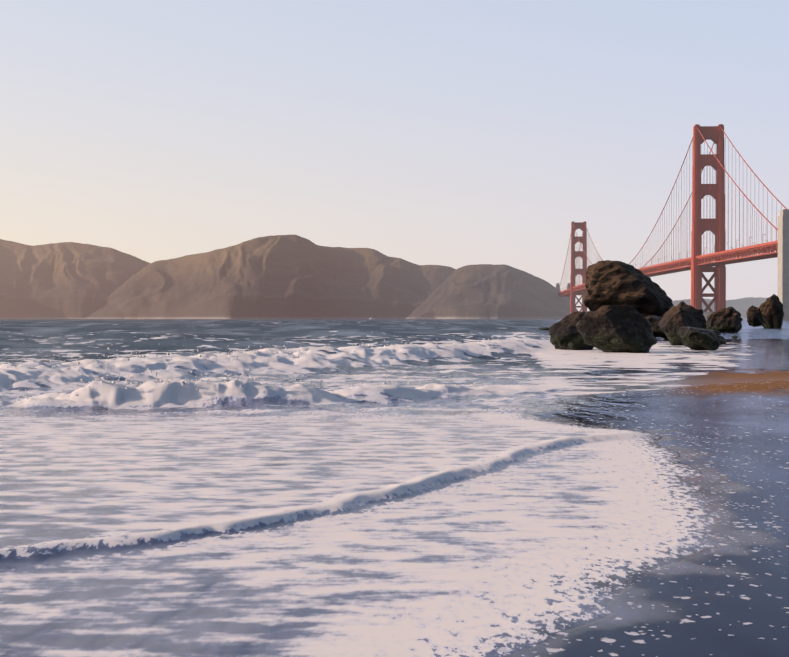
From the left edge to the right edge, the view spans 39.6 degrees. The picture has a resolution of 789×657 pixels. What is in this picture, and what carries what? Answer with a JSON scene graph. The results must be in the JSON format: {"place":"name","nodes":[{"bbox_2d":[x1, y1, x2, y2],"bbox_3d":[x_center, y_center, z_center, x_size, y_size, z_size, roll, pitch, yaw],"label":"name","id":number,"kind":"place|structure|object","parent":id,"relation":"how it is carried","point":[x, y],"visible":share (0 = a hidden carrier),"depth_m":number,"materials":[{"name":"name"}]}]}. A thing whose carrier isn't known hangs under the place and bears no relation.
{"place":"outdoors","nodes":[
{"label":"outdoors","id":0,"kind":"place"},
{"bbox_2d":[0,239,149,318],"bbox_3d":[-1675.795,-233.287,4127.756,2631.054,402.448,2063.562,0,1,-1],"label":"hill","id":1,"kind":"structure","parent":0,"point":[67,280],"depth_m":3704.04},
{"bbox_2d":[74,234,455,318],"bbox_3d":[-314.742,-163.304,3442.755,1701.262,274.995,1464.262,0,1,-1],"label":"hill","id":2,"kind":"structure","parent":0,"point":[292,276],"depth_m":3151.50,"materials":[{"name":"brown stone"}]},
{"bbox_2d":[0,319,788,656],"bbox_3d":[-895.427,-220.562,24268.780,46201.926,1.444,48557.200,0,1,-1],"label":"sea","id":3,"kind":"structure","parent":0,"point":[534,491],"depth_m":10.11,"materials":[{"name":"white liquid"}]},
{"bbox_2d":[7,336,516,401],"bbox_3d":[2.662,0.661,43.506,14.324,1.056,51.923,0,1,22],"label":"breaker spray","id":4,"kind":"object","parent":3,"relation":"on","point":[182,381],"visible":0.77,"depth_m":21.59,"materials":[{"name":"white liquid"}]},
{"bbox_2d":[549,311,593,349],"bbox_3d":[9.364,0.255,57.162,2.610,2.326,2.721,0,1,41],"label":"wedge rock","id":5,"kind":"object","parent":3,"relation":"on","point":[564,334],"visible":0.69,"depth_m":56.56,"materials":[{"name":"black stone"}]},
{"bbox_2d":[576,305,656,352],"bbox_3d":[10.637,0.116,52.837,3.834,2.534,2.557,0,1,27],"label":"dark rock","id":6,"kind":"object","parent":3,"relation":"on","point":[616,328],"visible":0.98,"depth_m":52.03,"materials":[{"name":"black stone"}]},
{"bbox_2d":[583,260,673,316],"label":"boulder","id":7,"kind":"object","parent":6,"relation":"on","point":[608,282],"visible":0.54,"depth_m":96.48,"materials":[{"name":"brown stone"}]},
{"bbox_2d":[645,315,667,338],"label":"rock","id":8,"kind":"object","parent":3,"relation":"on","point":[654,320],"visible":0.42,"depth_m":86.55,"materials":[{"name":"brown stone"}]},
{"bbox_2d":[558,124,786,313],"bbox_3d":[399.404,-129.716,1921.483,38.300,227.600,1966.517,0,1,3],"label":"suspension bridge","id":9,"kind":"structure","parent":3,"relation":"on","point":[697,259],"depth_m":1277.26,"materials":[{"name":"orange paint"}]},
{"bbox_2d":[556,209,788,319],"bbox_3d":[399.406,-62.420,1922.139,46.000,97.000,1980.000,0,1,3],"label":"bridge piers and pylons","id":10,"kind":"object","parent":3,"relation":"on","point":[783,260],"visible":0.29,"depth_m":934.51,"materials":[{"name":"concrete"}]},
{"bbox_2d":[658,301,705,345],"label":"rock","id":11,"kind":"object","parent":3,"relation":"on","point":[680,314],"visible":0.58,"depth_m":65.70,"materials":[{"name":"brown stone"}]},
{"bbox_2d":[678,326,726,350],"bbox_3d":[15.925,0.528,56.340,2.448,1.266,2.409,0,1,-1],"label":"rock","id":12,"kind":"object","parent":3,"relation":"on","point":[693,338],"visible":0.98,"depth_m":55.58,"materials":[{"name":"grey stone"}]},
{"bbox_2d":[706,307,742,331],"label":"rock","id":13,"kind":"object","parent":3,"relation":"on","point":[729,319],"visible":0.9,"depth_m":127.98,"materials":[{"name":"brown stone"}]},
{"bbox_2d":[746,305,762,326],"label":"rock","id":14,"kind":"object","parent":3,"relation":"on","point":[754,316],"visible":1,"depth_m":172.69,"materials":[{"name":"brown stone"}]},
{"bbox_2d":[759,294,783,327],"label":"rock","id":15,"kind":"object","parent":3,"relation":"on","point":[771,309],"visible":0.81,"depth_m":184.23,"materials":[{"name":"brown stone"}]},
{"bbox_2d":[0,0,788,310],"bbox_3d":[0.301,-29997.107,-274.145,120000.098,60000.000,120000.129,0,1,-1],"label":"sky","id":16,"kind":"structure","parent":0,"point":[522,135],"depth_m":57717.34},
{"bbox_2d":[405,264,576,318],"bbox_3d":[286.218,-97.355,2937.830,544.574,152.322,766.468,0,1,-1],"label":"hill","id":17,"kind":"structure","parent":0,"point":[487,291],"depth_m":2740.11,"materials":[{"name":"grey stone"}]},
{"bbox_2d":[672,297,766,318],"bbox_3d":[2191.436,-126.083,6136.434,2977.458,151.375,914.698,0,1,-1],"label":"shore hills","id":18,"kind":"structure","parent":0,"point":[741,305],"depth_m":5997.62,"materials":[{"name":"grey stone"}]}
]}

